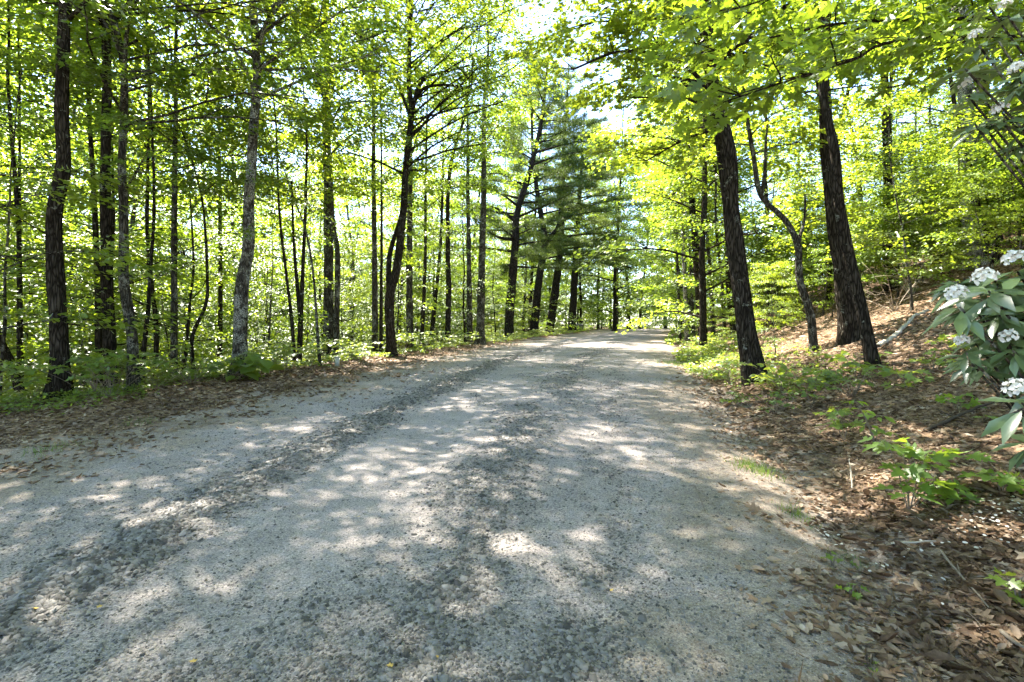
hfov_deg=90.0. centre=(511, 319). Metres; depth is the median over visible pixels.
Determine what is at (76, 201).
broadleaf tree
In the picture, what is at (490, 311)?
broadleaf tree
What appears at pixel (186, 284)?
sapling
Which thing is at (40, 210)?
broadleaf tree
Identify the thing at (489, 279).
broadleaf tree
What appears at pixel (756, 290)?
sapling
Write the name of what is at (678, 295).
broadleaf tree
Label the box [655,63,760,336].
broadleaf tree
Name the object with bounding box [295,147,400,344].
broadleaf tree
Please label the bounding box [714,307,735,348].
sapling
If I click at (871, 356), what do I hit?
broadleaf tree
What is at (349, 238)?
broadleaf tree
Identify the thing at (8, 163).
broadleaf tree
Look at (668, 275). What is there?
broadleaf tree
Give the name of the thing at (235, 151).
broadleaf tree
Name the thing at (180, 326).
sapling
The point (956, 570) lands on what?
fallen branch
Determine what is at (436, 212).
broadleaf tree
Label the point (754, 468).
grass tuft
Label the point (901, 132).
hillside tree
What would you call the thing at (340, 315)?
sapling
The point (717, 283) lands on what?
shrub
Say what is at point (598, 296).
broadleaf tree
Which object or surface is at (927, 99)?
hillside tree
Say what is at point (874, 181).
sapling
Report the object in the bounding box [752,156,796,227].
hillside tree
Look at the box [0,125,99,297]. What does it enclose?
broadleaf tree
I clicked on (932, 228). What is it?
sapling
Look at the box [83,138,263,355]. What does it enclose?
broadleaf tree
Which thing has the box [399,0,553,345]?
broadleaf tree
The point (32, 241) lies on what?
sapling
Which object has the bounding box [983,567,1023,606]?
maple seedling
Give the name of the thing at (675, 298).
sapling
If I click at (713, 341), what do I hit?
understorey plant
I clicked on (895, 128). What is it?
hillside tree
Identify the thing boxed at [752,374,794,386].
maple seedling
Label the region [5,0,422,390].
broadleaf tree
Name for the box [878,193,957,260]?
shrub
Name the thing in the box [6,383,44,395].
understorey plant
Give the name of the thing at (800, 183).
hillside tree
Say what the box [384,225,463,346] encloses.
sapling
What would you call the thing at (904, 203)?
sapling
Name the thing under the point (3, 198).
broadleaf tree
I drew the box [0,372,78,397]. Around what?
understorey plant
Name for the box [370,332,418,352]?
understorey plant
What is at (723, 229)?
hillside tree
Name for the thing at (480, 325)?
broadleaf tree
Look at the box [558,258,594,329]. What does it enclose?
broadleaf tree
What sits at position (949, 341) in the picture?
understorey plant
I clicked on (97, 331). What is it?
broadleaf tree
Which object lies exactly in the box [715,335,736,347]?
understorey plant
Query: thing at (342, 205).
broadleaf tree
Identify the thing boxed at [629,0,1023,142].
maple tree
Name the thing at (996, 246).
broadleaf tree
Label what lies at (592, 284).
broadleaf tree
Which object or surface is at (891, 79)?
hillside tree
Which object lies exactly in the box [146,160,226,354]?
broadleaf tree
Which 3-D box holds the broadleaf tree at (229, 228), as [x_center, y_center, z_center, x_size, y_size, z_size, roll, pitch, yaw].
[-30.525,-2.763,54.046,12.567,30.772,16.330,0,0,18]
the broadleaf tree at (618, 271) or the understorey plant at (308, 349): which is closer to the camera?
the understorey plant at (308, 349)
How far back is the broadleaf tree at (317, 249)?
77.50 m
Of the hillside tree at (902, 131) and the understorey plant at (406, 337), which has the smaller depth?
the understorey plant at (406, 337)
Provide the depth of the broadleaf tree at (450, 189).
26.93 m
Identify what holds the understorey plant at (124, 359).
on the ground at (20, 455)
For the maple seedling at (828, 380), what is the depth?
9.62 m
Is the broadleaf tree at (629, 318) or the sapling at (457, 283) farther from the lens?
the broadleaf tree at (629, 318)
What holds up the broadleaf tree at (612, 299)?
on the ground at (20, 455)
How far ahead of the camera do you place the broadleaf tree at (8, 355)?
12.92 m
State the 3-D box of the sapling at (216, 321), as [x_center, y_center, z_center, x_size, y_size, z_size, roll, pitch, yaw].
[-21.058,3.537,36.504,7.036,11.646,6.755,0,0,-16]
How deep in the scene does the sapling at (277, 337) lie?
35.17 m
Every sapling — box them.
[0,0,204,349]
[0,0,253,379]
[0,0,294,381]
[0,37,169,400]
[0,131,66,397]
[0,149,89,385]
[0,202,126,402]
[0,230,189,399]
[0,242,75,393]
[0,264,71,392]
[0,267,169,388]
[7,245,164,399]
[63,177,269,376]
[67,46,313,369]
[74,251,232,382]
[77,17,293,370]
[77,285,197,383]
[84,223,256,374]
[88,270,200,381]
[124,224,311,379]
[140,293,229,381]
[145,260,231,367]
[162,282,268,369]
[168,65,374,364]
[168,331,212,367]
[179,172,348,370]
[182,166,347,358]
[185,288,252,369]
[189,188,323,356]
[189,226,313,360]
[224,295,285,360]
[240,187,379,357]
[249,258,345,363]
[251,322,304,353]
[258,316,315,361]
[274,298,348,360]
[293,237,383,358]
[296,287,369,355]
[311,281,366,348]
[318,258,367,347]
[334,174,465,344]
[340,227,451,346]
[341,237,430,346]
[359,278,437,348]
[360,293,405,345]
[362,167,478,335]
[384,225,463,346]
[397,224,465,345]
[404,141,523,341]
[418,315,455,343]
[425,189,522,331]
[435,266,503,337]
[438,252,489,340]
[456,199,541,333]
[473,275,528,336]
[485,294,521,335]
[486,239,539,334]
[489,279,524,337]
[501,247,563,331]
[518,276,552,330]
[659,276,695,328]
[664,255,712,321]
[693,298,734,338]
[698,209,827,324]
[714,251,776,302]
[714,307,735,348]
[726,202,826,322]
[748,261,808,357]
[749,250,794,306]
[750,261,799,344]
[764,125,903,315]
[764,294,802,327]
[781,267,818,305]
[793,189,866,271]
[803,226,876,319]
[810,87,1006,311]
[823,114,957,253]
[843,133,1002,281]
[843,150,943,250]
[854,160,919,211]
[857,435,995,508]
[860,183,951,263]
[876,214,961,280]
[876,254,919,291]
[905,184,989,273]
[923,153,1023,272]
[926,54,1022,241]
[927,180,1023,287]
[945,0,1023,199]
[954,2,1023,197]
[979,123,1023,206]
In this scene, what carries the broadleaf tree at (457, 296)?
on the ground at (20, 455)
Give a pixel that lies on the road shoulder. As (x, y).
(166, 453)
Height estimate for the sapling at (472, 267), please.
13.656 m
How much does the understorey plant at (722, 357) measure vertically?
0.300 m
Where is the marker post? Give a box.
[334,356,339,365]
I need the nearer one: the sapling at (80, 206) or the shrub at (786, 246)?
the sapling at (80, 206)
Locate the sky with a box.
[1,0,1021,327]
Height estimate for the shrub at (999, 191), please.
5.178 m
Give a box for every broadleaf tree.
[0,0,140,387]
[0,0,181,399]
[0,0,198,352]
[0,0,235,386]
[0,0,306,376]
[0,1,125,360]
[0,3,228,382]
[0,5,89,389]
[0,14,99,399]
[0,20,261,355]
[0,26,48,348]
[0,70,96,396]
[0,80,84,398]
[0,101,133,351]
[0,102,99,345]
[0,110,44,321]
[0,120,213,392]
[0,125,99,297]
[1,0,397,387]
[1,7,229,358]
[1,62,234,381]
[3,22,228,338]
[3,107,143,307]
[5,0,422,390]
[7,190,93,329]
[14,0,267,380]
[73,167,262,382]
[74,64,270,371]
[76,94,281,378]
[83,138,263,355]
[112,0,323,359]
[133,0,496,375]
[136,54,345,346]
[143,0,493,355]
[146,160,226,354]
[155,189,239,337]
[156,148,259,316]
[163,166,296,357]
[173,0,365,366]
[178,126,317,347]
[193,40,369,361]
[195,215,286,340]
[200,0,393,360]
[215,123,365,341]
[229,138,343,348]
[245,0,406,354]
[251,146,369,342]
[251,151,336,342]
[252,156,333,341]
[255,140,404,358]
[263,206,323,334]
[268,218,366,343]
[276,0,459,351]
[282,103,429,343]
[290,0,589,356]
[293,148,392,340]
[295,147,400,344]
[299,218,360,318]
[316,19,446,354]
[316,170,418,341]
[318,150,434,347]
[319,168,442,343]
[340,224,392,340]
[342,0,490,348]
[342,188,434,346]
[344,229,424,346]
[346,122,466,346]
[361,125,473,346]
[362,23,493,346]
[362,167,465,329]
[371,175,475,341]
[385,84,502,345]
[394,191,488,341]
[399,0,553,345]
[413,63,540,340]
[413,160,486,342]
[421,17,517,344]
[427,0,542,344]
[430,251,491,341]
[435,268,473,339]
[439,194,521,327]
[451,233,520,335]
[452,113,568,325]
[455,256,501,332]
[460,195,532,334]
[461,250,519,336]
[472,37,597,332]
[485,158,568,334]
[486,181,566,333]
[497,129,601,327]
[499,245,557,331]
[502,0,936,385]
[517,221,569,332]
[524,208,582,305]
[541,170,622,329]
[541,222,597,330]
[542,145,627,326]
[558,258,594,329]
[559,117,647,328]
[563,235,609,328]
[564,109,667,328]
[573,1,832,348]
[578,219,631,328]
[579,265,620,328]
[583,202,638,328]
[587,262,634,326]
[588,123,679,328]
[588,130,653,328]
[599,212,650,328]
[605,57,741,333]
[608,0,1022,366]
[608,247,647,328]
[611,140,701,328]
[618,267,652,328]
[620,7,770,341]
[621,102,760,336]
[622,259,657,328]
[624,110,753,334]
[631,138,745,319]
[632,84,764,326]
[635,63,747,341]
[640,134,713,340]
[640,144,720,322]
[641,268,676,328]
[644,146,723,320]
[645,0,879,345]
[645,203,695,327]
[646,174,724,322]
[648,189,720,323]
[650,47,809,334]
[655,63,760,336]
[768,0,986,295]
[865,0,1023,262]
[882,1,1020,265]
[901,2,1008,253]
[975,0,1018,107]
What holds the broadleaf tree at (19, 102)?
on the ground at (20, 455)
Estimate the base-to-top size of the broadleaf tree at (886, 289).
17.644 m
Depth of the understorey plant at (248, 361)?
12.92 m
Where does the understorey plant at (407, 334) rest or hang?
on the ground at (20, 455)
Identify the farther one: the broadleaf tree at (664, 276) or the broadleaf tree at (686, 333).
the broadleaf tree at (664, 276)
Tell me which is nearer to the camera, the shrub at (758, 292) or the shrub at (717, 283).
the shrub at (758, 292)
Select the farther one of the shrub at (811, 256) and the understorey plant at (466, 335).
the understorey plant at (466, 335)
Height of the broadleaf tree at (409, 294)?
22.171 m
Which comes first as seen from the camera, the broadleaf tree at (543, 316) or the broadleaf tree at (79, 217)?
the broadleaf tree at (79, 217)
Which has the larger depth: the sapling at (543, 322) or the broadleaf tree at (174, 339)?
the sapling at (543, 322)
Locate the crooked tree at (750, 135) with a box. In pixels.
[645,0,875,352]
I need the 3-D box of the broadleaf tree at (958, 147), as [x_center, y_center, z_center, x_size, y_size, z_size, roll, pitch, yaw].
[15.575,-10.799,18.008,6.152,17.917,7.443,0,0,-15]
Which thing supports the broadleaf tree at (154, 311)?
on the ground at (20, 455)
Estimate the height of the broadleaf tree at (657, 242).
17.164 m
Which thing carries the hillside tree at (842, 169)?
on the ground at (20, 455)
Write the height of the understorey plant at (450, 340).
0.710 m
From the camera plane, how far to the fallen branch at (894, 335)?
11.65 m
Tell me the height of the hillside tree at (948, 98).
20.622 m
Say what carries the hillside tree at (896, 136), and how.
on the ground at (20, 455)
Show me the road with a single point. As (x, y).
(312, 531)
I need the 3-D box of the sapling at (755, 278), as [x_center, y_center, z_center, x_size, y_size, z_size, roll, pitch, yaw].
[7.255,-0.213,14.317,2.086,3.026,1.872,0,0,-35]
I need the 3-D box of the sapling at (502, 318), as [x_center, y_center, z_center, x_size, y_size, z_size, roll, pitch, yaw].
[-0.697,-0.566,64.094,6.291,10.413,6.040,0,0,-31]
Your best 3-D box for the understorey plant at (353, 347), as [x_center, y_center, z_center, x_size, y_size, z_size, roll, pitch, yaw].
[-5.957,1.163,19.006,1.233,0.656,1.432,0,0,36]
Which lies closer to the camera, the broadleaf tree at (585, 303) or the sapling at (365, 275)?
the sapling at (365, 275)
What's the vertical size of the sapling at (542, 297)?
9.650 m
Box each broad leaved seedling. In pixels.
[816,350,892,363]
[975,413,1000,421]
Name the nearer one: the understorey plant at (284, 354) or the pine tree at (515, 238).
the understorey plant at (284, 354)
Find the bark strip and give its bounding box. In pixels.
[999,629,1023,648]
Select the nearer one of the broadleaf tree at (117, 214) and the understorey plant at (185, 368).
the understorey plant at (185, 368)
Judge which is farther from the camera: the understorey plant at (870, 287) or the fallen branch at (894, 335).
the understorey plant at (870, 287)
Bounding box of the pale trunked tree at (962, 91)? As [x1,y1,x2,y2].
[840,0,1023,270]
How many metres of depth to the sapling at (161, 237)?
24.02 m
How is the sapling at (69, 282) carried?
on the ground at (20, 455)
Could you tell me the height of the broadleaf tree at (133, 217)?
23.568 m
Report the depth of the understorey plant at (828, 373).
8.30 m
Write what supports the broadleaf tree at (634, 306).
on the ground at (20, 455)
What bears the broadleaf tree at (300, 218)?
on the ground at (20, 455)
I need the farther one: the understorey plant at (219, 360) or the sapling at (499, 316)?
the sapling at (499, 316)
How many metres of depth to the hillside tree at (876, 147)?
55.44 m
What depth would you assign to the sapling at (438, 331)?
50.62 m
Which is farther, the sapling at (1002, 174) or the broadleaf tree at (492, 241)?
the broadleaf tree at (492, 241)
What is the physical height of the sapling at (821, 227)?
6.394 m
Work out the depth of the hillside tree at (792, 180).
47.94 m
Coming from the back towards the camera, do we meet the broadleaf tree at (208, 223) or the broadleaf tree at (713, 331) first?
the broadleaf tree at (208, 223)
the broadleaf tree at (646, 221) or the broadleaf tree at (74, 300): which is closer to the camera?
the broadleaf tree at (74, 300)
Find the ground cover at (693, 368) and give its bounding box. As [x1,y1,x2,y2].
[0,327,899,415]
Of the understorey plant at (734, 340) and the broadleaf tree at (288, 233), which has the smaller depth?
the understorey plant at (734, 340)
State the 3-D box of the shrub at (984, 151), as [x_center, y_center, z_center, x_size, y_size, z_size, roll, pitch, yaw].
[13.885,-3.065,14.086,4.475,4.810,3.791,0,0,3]
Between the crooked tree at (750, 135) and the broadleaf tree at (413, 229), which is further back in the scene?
the broadleaf tree at (413, 229)
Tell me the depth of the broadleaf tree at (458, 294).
76.64 m
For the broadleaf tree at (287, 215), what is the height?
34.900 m
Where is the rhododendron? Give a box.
[922,0,1023,472]
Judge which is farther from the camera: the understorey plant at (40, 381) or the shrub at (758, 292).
the shrub at (758, 292)
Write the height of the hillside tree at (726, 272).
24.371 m
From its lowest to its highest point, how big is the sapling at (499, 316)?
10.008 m
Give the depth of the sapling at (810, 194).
34.36 m
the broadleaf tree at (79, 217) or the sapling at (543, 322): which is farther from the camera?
the sapling at (543, 322)
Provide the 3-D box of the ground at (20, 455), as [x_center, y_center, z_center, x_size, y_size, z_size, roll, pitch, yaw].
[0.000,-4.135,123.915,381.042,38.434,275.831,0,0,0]
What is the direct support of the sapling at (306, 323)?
on the ground at (20, 455)
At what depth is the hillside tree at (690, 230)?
44.17 m
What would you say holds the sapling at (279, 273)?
on the ground at (20, 455)
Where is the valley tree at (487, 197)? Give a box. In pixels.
[435,190,499,336]
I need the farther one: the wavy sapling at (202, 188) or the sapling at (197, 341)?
the sapling at (197, 341)
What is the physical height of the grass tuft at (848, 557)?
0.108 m
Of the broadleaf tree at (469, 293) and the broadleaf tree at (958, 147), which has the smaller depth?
the broadleaf tree at (958, 147)
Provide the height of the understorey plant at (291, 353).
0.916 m
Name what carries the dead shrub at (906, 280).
on the ground at (20, 455)
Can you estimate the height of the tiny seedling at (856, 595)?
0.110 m
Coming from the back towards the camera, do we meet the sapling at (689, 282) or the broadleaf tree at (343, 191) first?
the sapling at (689, 282)
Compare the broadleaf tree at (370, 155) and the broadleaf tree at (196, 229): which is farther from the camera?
the broadleaf tree at (196, 229)
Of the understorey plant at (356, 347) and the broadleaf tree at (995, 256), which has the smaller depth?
the broadleaf tree at (995, 256)
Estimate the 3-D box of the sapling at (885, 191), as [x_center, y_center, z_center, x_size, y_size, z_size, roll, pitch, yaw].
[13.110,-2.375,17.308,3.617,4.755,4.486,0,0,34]
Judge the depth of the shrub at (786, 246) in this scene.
22.05 m
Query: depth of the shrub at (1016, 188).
12.94 m
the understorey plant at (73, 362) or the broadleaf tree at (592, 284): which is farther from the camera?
the broadleaf tree at (592, 284)
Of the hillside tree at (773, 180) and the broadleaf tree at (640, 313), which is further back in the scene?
the broadleaf tree at (640, 313)
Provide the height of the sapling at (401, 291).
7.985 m
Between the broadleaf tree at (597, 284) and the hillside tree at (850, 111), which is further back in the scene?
the broadleaf tree at (597, 284)
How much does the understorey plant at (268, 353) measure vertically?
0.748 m
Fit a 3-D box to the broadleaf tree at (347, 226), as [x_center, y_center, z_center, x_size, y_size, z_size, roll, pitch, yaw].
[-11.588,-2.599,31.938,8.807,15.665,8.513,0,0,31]
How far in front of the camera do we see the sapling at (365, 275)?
27.84 m
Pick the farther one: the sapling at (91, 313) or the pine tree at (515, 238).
the pine tree at (515, 238)
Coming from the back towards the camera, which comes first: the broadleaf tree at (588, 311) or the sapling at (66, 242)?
the broadleaf tree at (588, 311)
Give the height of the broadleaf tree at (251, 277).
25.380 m
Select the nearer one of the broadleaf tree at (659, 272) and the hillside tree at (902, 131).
the hillside tree at (902, 131)
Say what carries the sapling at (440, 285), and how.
on the ground at (20, 455)
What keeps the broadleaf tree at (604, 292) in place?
on the ground at (20, 455)
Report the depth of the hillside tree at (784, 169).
40.21 m
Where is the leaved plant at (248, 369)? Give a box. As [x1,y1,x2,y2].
[208,352,291,381]
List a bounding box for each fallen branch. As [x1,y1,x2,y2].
[849,458,852,487]
[877,309,928,347]
[890,540,935,544]
[923,401,1002,431]
[939,549,989,607]
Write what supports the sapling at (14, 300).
on the ground at (20, 455)
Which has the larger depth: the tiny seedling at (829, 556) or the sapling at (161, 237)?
the sapling at (161, 237)
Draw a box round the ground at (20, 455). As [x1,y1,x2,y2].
[0,221,1023,681]
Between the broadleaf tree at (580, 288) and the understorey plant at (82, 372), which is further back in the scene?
the broadleaf tree at (580, 288)
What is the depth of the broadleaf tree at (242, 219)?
39.85 m
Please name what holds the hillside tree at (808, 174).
on the ground at (20, 455)
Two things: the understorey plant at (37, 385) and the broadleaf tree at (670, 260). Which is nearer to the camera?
the understorey plant at (37, 385)
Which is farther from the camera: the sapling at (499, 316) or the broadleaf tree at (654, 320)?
the broadleaf tree at (654, 320)
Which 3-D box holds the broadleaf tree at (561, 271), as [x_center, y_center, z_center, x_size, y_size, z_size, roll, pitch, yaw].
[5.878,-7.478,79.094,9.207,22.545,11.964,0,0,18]
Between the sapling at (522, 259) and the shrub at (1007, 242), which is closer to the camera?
the shrub at (1007, 242)
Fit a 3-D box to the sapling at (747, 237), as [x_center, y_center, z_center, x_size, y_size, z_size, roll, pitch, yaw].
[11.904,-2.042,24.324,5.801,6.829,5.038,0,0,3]
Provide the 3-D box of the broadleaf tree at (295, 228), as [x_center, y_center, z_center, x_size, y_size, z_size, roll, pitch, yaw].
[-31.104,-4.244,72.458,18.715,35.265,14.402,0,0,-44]
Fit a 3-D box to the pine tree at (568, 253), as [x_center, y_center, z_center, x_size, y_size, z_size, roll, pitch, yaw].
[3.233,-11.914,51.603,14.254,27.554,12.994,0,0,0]
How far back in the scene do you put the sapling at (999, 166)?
13.67 m
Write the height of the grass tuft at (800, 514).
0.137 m
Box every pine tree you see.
[413,45,607,337]
[489,71,613,334]
[503,63,630,332]
[509,112,645,330]
[543,43,670,330]
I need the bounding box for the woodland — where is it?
[0,11,1023,341]
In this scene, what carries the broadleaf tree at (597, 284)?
on the ground at (20, 455)
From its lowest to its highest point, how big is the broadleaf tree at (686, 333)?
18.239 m
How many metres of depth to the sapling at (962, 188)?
11.83 m
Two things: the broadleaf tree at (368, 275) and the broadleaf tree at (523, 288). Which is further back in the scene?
the broadleaf tree at (523, 288)
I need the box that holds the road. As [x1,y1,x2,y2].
[0,329,897,681]
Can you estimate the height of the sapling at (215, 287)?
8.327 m
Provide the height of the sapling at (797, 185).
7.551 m
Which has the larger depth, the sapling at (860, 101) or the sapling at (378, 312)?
the sapling at (378, 312)
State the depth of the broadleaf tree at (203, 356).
29.11 m
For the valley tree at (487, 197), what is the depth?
82.86 m
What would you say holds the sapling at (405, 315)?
on the ground at (20, 455)
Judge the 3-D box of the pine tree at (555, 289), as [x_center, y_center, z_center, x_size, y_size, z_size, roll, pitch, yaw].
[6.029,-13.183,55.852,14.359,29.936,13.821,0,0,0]
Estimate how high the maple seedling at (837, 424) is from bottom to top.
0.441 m
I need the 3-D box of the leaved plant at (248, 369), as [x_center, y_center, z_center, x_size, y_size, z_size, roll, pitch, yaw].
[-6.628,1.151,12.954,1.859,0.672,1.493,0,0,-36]
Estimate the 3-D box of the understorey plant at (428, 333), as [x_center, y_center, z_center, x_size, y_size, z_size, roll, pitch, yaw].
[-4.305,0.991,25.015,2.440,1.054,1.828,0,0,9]
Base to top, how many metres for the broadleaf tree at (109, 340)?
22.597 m
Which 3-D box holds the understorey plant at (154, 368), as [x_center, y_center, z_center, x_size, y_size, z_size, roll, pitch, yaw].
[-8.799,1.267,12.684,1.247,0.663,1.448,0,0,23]
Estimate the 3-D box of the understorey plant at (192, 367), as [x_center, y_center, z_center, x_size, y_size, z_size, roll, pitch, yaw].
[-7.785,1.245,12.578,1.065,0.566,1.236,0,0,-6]
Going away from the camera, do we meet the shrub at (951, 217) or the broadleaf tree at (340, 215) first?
the shrub at (951, 217)
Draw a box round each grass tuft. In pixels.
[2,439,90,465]
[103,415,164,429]
[651,359,706,367]
[719,449,786,481]
[771,498,820,527]
[827,547,885,572]
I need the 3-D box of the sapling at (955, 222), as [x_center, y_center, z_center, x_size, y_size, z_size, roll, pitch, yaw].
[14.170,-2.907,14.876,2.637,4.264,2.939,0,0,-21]
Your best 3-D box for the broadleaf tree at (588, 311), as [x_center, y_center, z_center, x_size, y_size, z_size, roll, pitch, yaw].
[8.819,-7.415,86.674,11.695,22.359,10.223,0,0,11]
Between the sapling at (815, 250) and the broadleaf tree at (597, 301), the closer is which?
the sapling at (815, 250)
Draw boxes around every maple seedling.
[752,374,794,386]
[800,374,841,384]
[815,406,864,440]
[876,369,934,389]
[934,393,986,411]
[958,468,1023,493]
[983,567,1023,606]
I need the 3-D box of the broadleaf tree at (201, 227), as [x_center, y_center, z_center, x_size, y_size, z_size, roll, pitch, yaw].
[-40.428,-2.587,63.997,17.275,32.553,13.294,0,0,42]
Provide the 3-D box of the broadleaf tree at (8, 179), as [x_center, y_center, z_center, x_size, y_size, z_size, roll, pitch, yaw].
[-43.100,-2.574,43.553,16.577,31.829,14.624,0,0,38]
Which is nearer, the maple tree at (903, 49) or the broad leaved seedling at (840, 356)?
the maple tree at (903, 49)
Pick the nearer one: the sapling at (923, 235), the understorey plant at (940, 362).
the understorey plant at (940, 362)
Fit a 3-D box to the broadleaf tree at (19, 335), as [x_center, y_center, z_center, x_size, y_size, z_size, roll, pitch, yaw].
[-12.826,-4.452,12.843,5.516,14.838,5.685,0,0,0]
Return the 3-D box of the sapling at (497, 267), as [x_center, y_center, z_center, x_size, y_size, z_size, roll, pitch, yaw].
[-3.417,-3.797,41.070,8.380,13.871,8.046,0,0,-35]
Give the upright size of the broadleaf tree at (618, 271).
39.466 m
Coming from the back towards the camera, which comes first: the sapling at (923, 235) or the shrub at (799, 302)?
the shrub at (799, 302)
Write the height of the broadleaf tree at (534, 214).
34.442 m
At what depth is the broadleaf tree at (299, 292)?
17.95 m
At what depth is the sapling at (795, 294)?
33.57 m
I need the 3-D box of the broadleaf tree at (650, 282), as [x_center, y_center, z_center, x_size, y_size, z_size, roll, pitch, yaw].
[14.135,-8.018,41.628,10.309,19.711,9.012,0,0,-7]
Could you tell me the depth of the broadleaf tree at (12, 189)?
33.93 m
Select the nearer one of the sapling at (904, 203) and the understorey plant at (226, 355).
the understorey plant at (226, 355)
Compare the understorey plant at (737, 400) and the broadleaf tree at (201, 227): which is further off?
the broadleaf tree at (201, 227)
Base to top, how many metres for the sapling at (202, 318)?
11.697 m
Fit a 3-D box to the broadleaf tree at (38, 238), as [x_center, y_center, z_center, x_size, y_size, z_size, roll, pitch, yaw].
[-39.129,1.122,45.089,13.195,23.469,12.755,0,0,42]
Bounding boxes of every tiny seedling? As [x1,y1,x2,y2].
[821,551,857,566]
[834,582,870,600]
[857,653,878,673]
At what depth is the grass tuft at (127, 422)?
7.80 m
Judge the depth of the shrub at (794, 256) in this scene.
32.88 m
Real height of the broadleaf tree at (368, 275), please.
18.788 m
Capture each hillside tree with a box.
[613,1,866,334]
[627,49,763,272]
[659,120,745,281]
[681,40,815,259]
[700,3,822,305]
[705,172,760,277]
[709,157,771,257]
[716,141,787,294]
[739,105,822,250]
[746,86,841,296]
[750,119,845,234]
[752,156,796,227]
[754,0,951,302]
[772,0,937,274]
[775,153,819,227]
[783,151,821,248]
[808,127,870,220]
[810,0,954,267]
[823,115,882,202]
[839,0,1012,190]
[841,64,952,212]
[850,110,900,212]
[851,51,957,194]
[861,3,993,251]
[864,118,923,199]
[888,0,1023,164]
[899,0,1023,239]
[901,76,957,165]
[902,93,951,181]
[914,0,1021,156]
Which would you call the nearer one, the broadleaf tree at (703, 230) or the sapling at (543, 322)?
the broadleaf tree at (703, 230)
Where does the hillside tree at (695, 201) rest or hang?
on the ground at (20, 455)
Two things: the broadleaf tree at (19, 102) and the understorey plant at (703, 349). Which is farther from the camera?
the understorey plant at (703, 349)
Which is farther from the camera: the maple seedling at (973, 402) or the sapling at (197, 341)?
the sapling at (197, 341)
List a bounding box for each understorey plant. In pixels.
[0,361,47,392]
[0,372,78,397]
[0,379,40,401]
[0,392,47,411]
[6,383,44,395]
[8,353,121,386]
[19,354,159,395]
[38,348,177,396]
[70,359,142,391]
[71,343,190,391]
[116,359,196,382]
[121,360,182,381]
[131,362,204,386]
[149,347,238,384]
[169,358,215,378]
[188,351,231,369]
[197,352,264,379]
[197,355,229,368]
[222,342,304,372]
[222,360,260,374]
[249,339,323,369]
[249,348,282,362]
[271,344,331,364]
[290,342,343,355]
[302,339,342,361]
[330,336,381,354]
[330,343,370,357]
[339,341,367,352]
[362,334,415,347]
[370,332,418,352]
[383,333,424,348]
[413,331,451,349]
[414,335,439,345]
[416,333,456,345]
[438,335,460,347]
[447,331,478,344]
[462,334,481,343]
[683,352,701,361]
[687,337,707,345]
[700,338,729,346]
[702,343,722,352]
[703,370,723,380]
[713,359,740,383]
[714,356,730,363]
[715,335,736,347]
[720,392,749,405]
[738,361,816,390]
[747,390,814,413]
[761,347,776,357]
[768,367,829,391]
[785,384,840,403]
[796,362,891,396]
[819,370,847,379]
[862,284,880,294]
[909,348,955,371]
[924,333,977,352]
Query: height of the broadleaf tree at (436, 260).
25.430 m
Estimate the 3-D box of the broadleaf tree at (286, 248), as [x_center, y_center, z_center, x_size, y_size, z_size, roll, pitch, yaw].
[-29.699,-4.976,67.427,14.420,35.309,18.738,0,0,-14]
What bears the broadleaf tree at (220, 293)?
on the ground at (20, 455)
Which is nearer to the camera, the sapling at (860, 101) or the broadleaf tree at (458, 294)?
the sapling at (860, 101)
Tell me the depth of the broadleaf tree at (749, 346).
11.21 m
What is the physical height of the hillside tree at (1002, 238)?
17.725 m
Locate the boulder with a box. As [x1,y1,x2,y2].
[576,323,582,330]
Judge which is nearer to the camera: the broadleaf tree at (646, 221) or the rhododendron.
the rhododendron
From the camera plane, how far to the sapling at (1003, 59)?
16.77 m
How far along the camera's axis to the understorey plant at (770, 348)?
14.38 m
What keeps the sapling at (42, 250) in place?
on the ground at (20, 455)
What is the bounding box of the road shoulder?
[0,329,636,581]
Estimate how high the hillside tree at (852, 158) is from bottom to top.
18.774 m
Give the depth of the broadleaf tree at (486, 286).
68.17 m
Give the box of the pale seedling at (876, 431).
[841,399,898,447]
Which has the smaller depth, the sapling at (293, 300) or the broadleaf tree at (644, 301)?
the sapling at (293, 300)
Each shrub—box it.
[707,263,757,301]
[718,230,833,324]
[727,268,776,309]
[750,251,809,302]
[753,187,882,307]
[758,221,833,286]
[802,219,882,288]
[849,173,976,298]
[861,261,922,311]
[862,195,957,282]
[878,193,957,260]
[879,160,952,201]
[881,178,1009,273]
[885,259,936,294]
[903,109,1023,272]
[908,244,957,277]
[923,197,1004,251]
[955,131,1023,241]
[956,190,1022,245]
[991,68,1023,212]
[1006,124,1023,217]
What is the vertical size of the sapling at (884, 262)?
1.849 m
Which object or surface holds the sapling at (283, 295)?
on the ground at (20, 455)
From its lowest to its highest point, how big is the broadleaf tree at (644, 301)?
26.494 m
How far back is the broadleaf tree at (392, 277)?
20.80 m
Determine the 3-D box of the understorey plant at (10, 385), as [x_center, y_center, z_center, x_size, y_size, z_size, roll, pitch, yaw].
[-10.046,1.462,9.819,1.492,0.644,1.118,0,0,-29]
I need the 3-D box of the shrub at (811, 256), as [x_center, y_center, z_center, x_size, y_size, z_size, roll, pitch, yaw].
[15.670,-2.679,24.383,3.828,4.857,4.518,0,0,-26]
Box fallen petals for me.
[816,494,1023,604]

